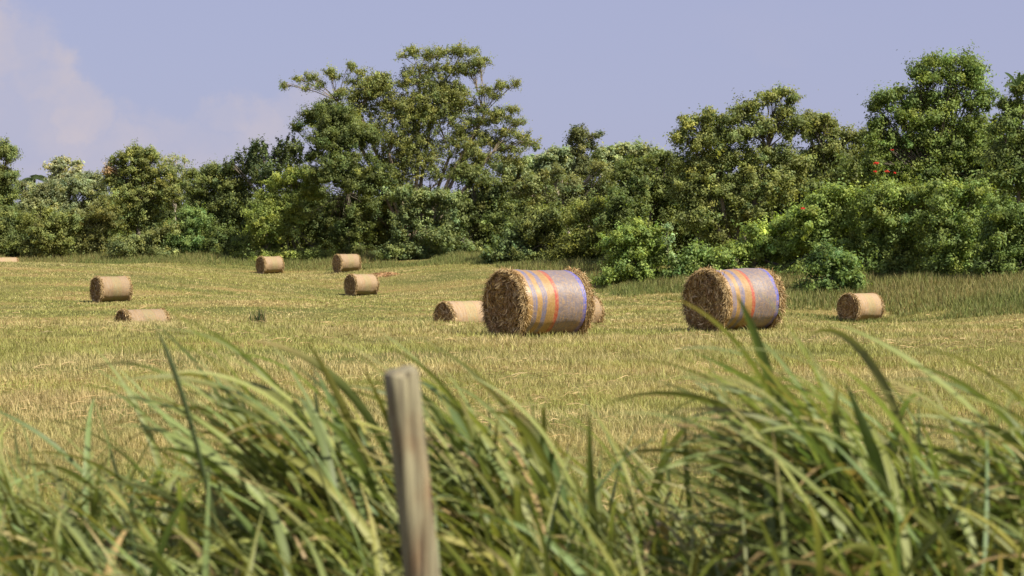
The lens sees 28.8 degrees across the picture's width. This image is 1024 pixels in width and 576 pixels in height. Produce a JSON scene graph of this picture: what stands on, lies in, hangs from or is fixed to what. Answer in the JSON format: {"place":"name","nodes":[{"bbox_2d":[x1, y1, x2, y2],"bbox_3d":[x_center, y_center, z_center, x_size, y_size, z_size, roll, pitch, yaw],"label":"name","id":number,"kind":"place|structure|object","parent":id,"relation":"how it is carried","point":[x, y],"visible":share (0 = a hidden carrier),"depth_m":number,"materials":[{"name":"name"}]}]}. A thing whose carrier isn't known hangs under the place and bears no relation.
{"place":"outdoors","nodes":[
{"label":"outdoors","id":0,"kind":"place"},
{"bbox_2d":[0,345,1023,575],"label":"tall grass","id":1,"kind":"structure","parent":0,"point":[74,545],"depth_m":5.79,"materials":[{"name":"green plant"}]},
{"bbox_2d":[0,249,1023,575],"bbox_3d":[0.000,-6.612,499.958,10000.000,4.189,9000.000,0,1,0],"label":"ground","id":2,"kind":"structure","parent":0,"point":[418,281],"depth_m":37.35,"materials":[{"name":"beige plant"}]},
{"bbox_2d":[0,257,18,261],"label":"round hay bale","id":3,"kind":"object","parent":2,"relation":"on","point":[13,259],"visible":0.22,"depth_m":164.74,"materials":[{"name":"plant"}]},
{"bbox_2d":[0,133,24,218],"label":"edge tree","id":4,"kind":"object","parent":2,"relation":"on","point":[9,177],"visible":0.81,"depth_m":180.22,"materials":[{"name":"green plant"}]},
{"bbox_2d":[0,203,44,256],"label":"thicket shrub","id":5,"kind":"object","parent":2,"relation":"on","point":[11,225],"visible":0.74,"depth_m":177.16,"materials":[{"name":"green plant"}]},
{"bbox_2d":[16,174,46,186],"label":"palm tree","id":6,"kind":"object","parent":2,"relation":"on","point":[32,178],"visible":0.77,"depth_m":198.11,"materials":[{"name":"green plant"}]},
{"bbox_2d":[12,206,88,258],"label":"thicket shrub","id":7,"kind":"object","parent":2,"relation":"on","point":[51,233],"visible":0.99,"depth_m":175.97,"materials":[{"name":"green plant"}]},
{"bbox_2d":[11,168,108,227],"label":"hazy tree","id":8,"kind":"object","parent":2,"relation":"on","point":[87,185],"visible":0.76,"depth_m":185.95,"materials":[{"name":"green plant"}]},
{"bbox_2d":[38,154,85,201],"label":"pale leaved tree","id":9,"kind":"object","parent":2,"relation":"on","point":[58,166],"visible":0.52,"depth_m":192.30,"materials":[{"name":"green plant"}]},
{"bbox_2d":[64,192,124,255],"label":"thicket shrub","id":10,"kind":"object","parent":2,"relation":"on","point":[105,215],"visible":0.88,"depth_m":176.42,"materials":[{"name":"green plant"}]},
{"bbox_2d":[89,275,133,302],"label":"round hay bale","id":11,"kind":"object","parent":2,"relation":"on","point":[111,288],"visible":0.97,"depth_m":106.30,"materials":[{"name":"plant"}]},
{"bbox_2d":[93,137,190,236],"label":"domed tree","id":12,"kind":"object","parent":2,"relation":"on","point":[136,193],"visible":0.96,"depth_m":180.32,"materials":[{"name":"green plant"}]},
{"bbox_2d":[114,307,170,321],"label":"round hay bale","id":13,"kind":"object","parent":2,"relation":"on","point":[123,314],"visible":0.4,"depth_m":79.69,"materials":[{"name":"plant"}]},
{"bbox_2d":[102,213,184,258],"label":"thicket shrub","id":14,"kind":"object","parent":2,"relation":"on","point":[145,243],"visible":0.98,"depth_m":172.22,"materials":[{"name":"green plant"}]},
{"bbox_2d":[160,152,195,246],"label":"sparse tree","id":15,"kind":"object","parent":2,"relation":"on","point":[184,161],"visible":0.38,"depth_m":187.70,"materials":[{"name":"green plant"}]},
{"bbox_2d":[156,200,214,254],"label":"thicket shrub","id":16,"kind":"object","parent":2,"relation":"on","point":[190,229],"visible":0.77,"depth_m":172.99,"materials":[{"name":"green plant"}]},
{"bbox_2d":[93,328,340,575],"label":"grass stalk","id":17,"kind":"object","parent":2,"relation":"on","point":[176,502],"depth_m":5.62,"materials":[{"name":"green plant"}]},
{"bbox_2d":[176,160,261,233],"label":"round tree","id":18,"kind":"object","parent":2,"relation":"on","point":[229,192],"visible":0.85,"depth_m":176.71,"materials":[{"name":"green plant"}]},
{"bbox_2d":[196,216,253,255],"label":"thicket shrub","id":19,"kind":"object","parent":2,"relation":"on","point":[219,241],"visible":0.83,"depth_m":172.04,"materials":[{"name":"green plant"}]},
{"bbox_2d":[44,290,447,575],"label":"grass clump","id":20,"kind":"object","parent":2,"relation":"on","point":[271,468],"visible":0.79,"depth_m":5.98,"materials":[{"name":"green plant"}]},
{"bbox_2d":[247,305,268,322],"bbox_3d":[-6.219,0.667,49.003,0.649,0.492,0.427,1,1,32],"label":"weed tuft","id":21,"kind":"object","parent":2,"relation":"on","point":[259,317],"visible":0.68,"depth_m":49.00,"materials":[{"name":"green plant"}]},
{"bbox_2d":[221,132,304,238],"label":"spiky tree","id":22,"kind":"object","parent":2,"relation":"on","point":[286,154],"visible":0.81,"depth_m":175.51,"materials":[{"name":"green plant"}]},
{"bbox_2d":[255,255,284,273],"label":"round hay bale","id":23,"kind":"object","parent":2,"relation":"on","point":[270,264],"visible":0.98,"depth_m":159.66,"materials":[{"name":"plant"}]},
{"bbox_2d":[227,161,339,261],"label":"spreading shrub","id":24,"kind":"object","parent":2,"relation":"on","point":[284,215],"visible":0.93,"depth_m":168.32,"materials":[{"name":"green plant"}]},
{"bbox_2d":[287,92,401,253],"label":"leaning tree","id":25,"kind":"object","parent":2,"relation":"on","point":[350,227],"visible":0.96,"depth_m":168.58,"materials":[{"name":"green plant"}]},
{"bbox_2d":[332,254,361,272],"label":"round hay bale","id":26,"kind":"object","parent":2,"relation":"on","point":[346,262],"visible":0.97,"depth_m":155.06,"materials":[{"name":"plant"}]},
{"bbox_2d":[343,273,379,295],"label":"round hay bale","id":27,"kind":"object","parent":2,"relation":"on","point":[361,284],"visible":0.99,"depth_m":129.16,"materials":[{"name":"plant"}]},
{"bbox_2d":[372,271,398,276],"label":"hay heap","id":28,"kind":"object","parent":2,"relation":"on","point":[381,274],"visible":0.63,"depth_m":142.51,"materials":[{"name":"plant"}]},
{"bbox_2d":[278,38,542,233],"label":"spreading tree","id":29,"kind":"object","parent":2,"relation":"on","point":[449,103],"visible":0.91,"depth_m":173.21,"materials":[{"name":"green plant"}]},
{"bbox_2d":[383,365,439,575],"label":"fence post","id":30,"kind":"object","parent":2,"relation":"on","point":[417,531],"visible":1,"depth_m":4.53,"materials":[{"name":"brown wood"}]},
{"bbox_2d":[368,180,489,260],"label":"bright bush","id":31,"kind":"object","parent":2,"relation":"on","point":[439,235],"visible":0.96,"depth_m":164.28,"materials":[{"name":"green plant"}]},
{"bbox_2d":[222,327,649,575],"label":"grass clump","id":32,"kind":"object","parent":2,"relation":"on","point":[460,429],"visible":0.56,"depth_m":6.14,"materials":[{"name":"green plant"}]},
{"bbox_2d":[432,300,484,323],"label":"round hay bale","id":33,"kind":"object","parent":2,"relation":"on","point":[460,311],"visible":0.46,"depth_m":78.39,"materials":[{"name":"plant"}]},
{"bbox_2d":[437,157,513,246],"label":"dark shrub","id":34,"kind":"object","parent":2,"relation":"on","point":[468,173],"visible":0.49,"depth_m":167.39,"materials":[{"name":"green plant"}]},
{"bbox_2d":[478,218,543,263],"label":"front shrub","id":35,"kind":"object","parent":2,"relation":"on","point":[510,238],"visible":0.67,"depth_m":146.07,"materials":[{"name":"green plant"}]},
{"bbox_2d":[0,246,1023,323],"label":"verge grass","id":36,"kind":"structure","parent":2,"relation":"on","point":[1005,294],"depth_m":108.55,"materials":[{"name":"green plant"}]},
{"bbox_2d":[13,112,1023,263],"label":"undergrowth","id":37,"kind":"object","parent":2,"relation":"on","point":[495,220],"visible":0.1,"depth_m":138.65,"materials":[{"name":"green plant"}]},
{"bbox_2d":[486,144,577,186],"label":"canopy tree","id":38,"kind":"object","parent":2,"relation":"on","point":[542,160],"visible":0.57,"depth_m":190.99,"materials":[{"name":"green plant"}]},
{"bbox_2d":[477,266,597,337],"bbox_3d":[0.571,0.391,40.951,2.103,1.717,1.693,-1,1,-35],"label":"round hay bale","id":39,"kind":"object","parent":2,"relation":"on","point":[532,301],"visible":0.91,"depth_m":40.46,"materials":[{"name":"plant"}]},
{"bbox_2d":[502,194,573,262],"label":"thicket shrub","id":40,"kind":"object","parent":2,"relation":"on","point":[540,222],"visible":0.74,"depth_m":145.38,"materials":[{"name":"green plant"}]},
{"bbox_2d":[503,154,617,233],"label":"bare branch tree","id":41,"kind":"object","parent":2,"relation":"on","point":[531,184],"visible":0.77,"depth_m":148.34,"materials":[{"name":"green plant"}]},
{"bbox_2d":[541,188,608,263],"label":"thicket shrub","id":42,"kind":"object","parent":2,"relation":"on","point":[582,240],"visible":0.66,"depth_m":140.26,"materials":[{"name":"green plant"}]},
{"bbox_2d":[562,122,605,226],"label":"snag tree","id":43,"kind":"object","parent":2,"relation":"on","point":[580,137],"visible":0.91,"depth_m":151.40,"materials":[{"name":"green plant"}]},
{"bbox_2d":[591,294,605,323],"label":"round hay bale","id":44,"kind":"object","parent":2,"relation":"on","point":[599,310],"visible":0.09,"depth_m":77.71,"materials":[{"name":"plant"}]},
{"bbox_2d":[589,183,661,267],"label":"thicket shrub","id":45,"kind":"object","parent":2,"relation":"on","point":[607,217],"visible":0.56,"depth_m":135.32,"materials":[{"name":"green plant"}]},
{"bbox_2d":[587,135,673,176],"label":"canopy tree","id":46,"kind":"object","parent":2,"relation":"on","point":[611,154],"visible":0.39,"depth_m":189.34,"materials":[{"name":"green plant"}]},
{"bbox_2d":[588,204,675,287],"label":"round bush","id":47,"kind":"object","parent":2,"relation":"on","point":[637,243],"visible":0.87,"depth_m":121.18,"materials":[{"name":"green plant"}]},
{"bbox_2d":[599,144,696,249],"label":"dark tree","id":48,"kind":"object","parent":2,"relation":"on","point":[629,174],"visible":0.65,"depth_m":138.38,"materials":[{"name":"green plant"}]},
{"bbox_2d":[658,222,680,270],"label":"sapling","id":49,"kind":"object","parent":2,"relation":"on","point":[668,242],"visible":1,"depth_m":120.61,"materials":[{"name":"green plant"}]},
{"bbox_2d":[659,231,741,278],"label":"bush","id":50,"kind":"object","parent":2,"relation":"on","point":[690,261],"visible":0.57,"depth_m":120.18,"materials":[{"name":"green plant"}]},
{"bbox_2d":[680,265,790,331],"bbox_3d":[5.002,0.333,44.631,2.125,1.736,1.678,-1,1,-36],"label":"round hay bale","id":51,"kind":"object","parent":2,"relation":"on","point":[712,293],"visible":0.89,"depth_m":44.16,"materials":[{"name":"plant"}]},
{"bbox_2d":[662,83,819,268],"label":"tree","id":52,"kind":"object","parent":2,"relation":"on","point":[722,157],"visible":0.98,"depth_m":128.26,"materials":[{"name":"green plant"}]},
{"bbox_2d":[694,211,808,271],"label":"bank bush","id":53,"kind":"object","parent":2,"relation":"on","point":[760,245],"visible":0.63,"depth_m":118.41,"materials":[{"name":"green plant"}]},
{"bbox_2d":[598,290,992,575],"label":"grass clump","id":54,"kind":"object","parent":2,"relation":"on","point":[803,457],"visible":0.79,"depth_m":5.72,"materials":[{"name":"green plant"}]},
{"bbox_2d":[765,172,879,276],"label":"bank bush","id":55,"kind":"object","parent":2,"relation":"on","point":[814,215],"visible":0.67,"depth_m":116.23,"materials":[{"name":"green plant"}]},
{"bbox_2d":[791,108,868,194],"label":"feathery tree","id":56,"kind":"object","parent":2,"relation":"on","point":[825,123],"visible":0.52,"depth_m":135.27,"materials":[{"name":"green plant"}]},
{"bbox_2d":[790,231,871,292],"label":"bush","id":57,"kind":"object","parent":2,"relation":"on","point":[838,268],"visible":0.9,"depth_m":107.33,"materials":[{"name":"green plant"}]},
{"bbox_2d":[835,292,885,321],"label":"round hay bale","id":58,"kind":"object","parent":2,"relation":"on","point":[861,306],"visible":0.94,"depth_m":96.77,"materials":[{"name":"plant"}]},
{"bbox_2d":[836,169,952,276],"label":"bank bush","id":59,"kind":"object","parent":2,"relation":"on","point":[897,248],"visible":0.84,"depth_m":114.32,"materials":[{"name":"green plant"}]},
{"bbox_2d":[829,321,1023,575],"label":"grass clump","id":60,"kind":"object","parent":2,"relation":"on","point":[1009,480],"visible":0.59,"depth_m":5.94,"materials":[{"name":"green plant"}]},
{"bbox_2d":[854,39,1006,213],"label":"tall tree","id":61,"kind":"object","parent":2,"relation":"on","point":[944,105],"visible":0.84,"depth_m":123.25,"materials":[{"name":"green plant"}]},
{"bbox_2d":[911,164,996,280],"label":"bank bush","id":62,"kind":"object","parent":2,"relation":"on","point":[945,225],"visible":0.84,"depth_m":111.27,"materials":[{"name":"green plant"}]},
{"bbox_2d":[964,191,1023,279],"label":"bank bush","id":63,"kind":"object","parent":2,"relation":"on","point":[1002,250],"visible":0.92,"depth_m":107.23,"materials":[{"name":"green plant"}]},
{"bbox_2d":[973,70,1023,263],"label":"edge tree","id":64,"kind":"object","parent":2,"relation":"on","point":[1004,153],"visible":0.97,"depth_m":113.26,"materials":[{"name":"green plant"}]},
{"bbox_2d":[0,0,1023,203],"label":"sky","id":65,"kind":"structure","parent":0,"point":[84,79],"materials":[{"name":"blue"}]}
]}

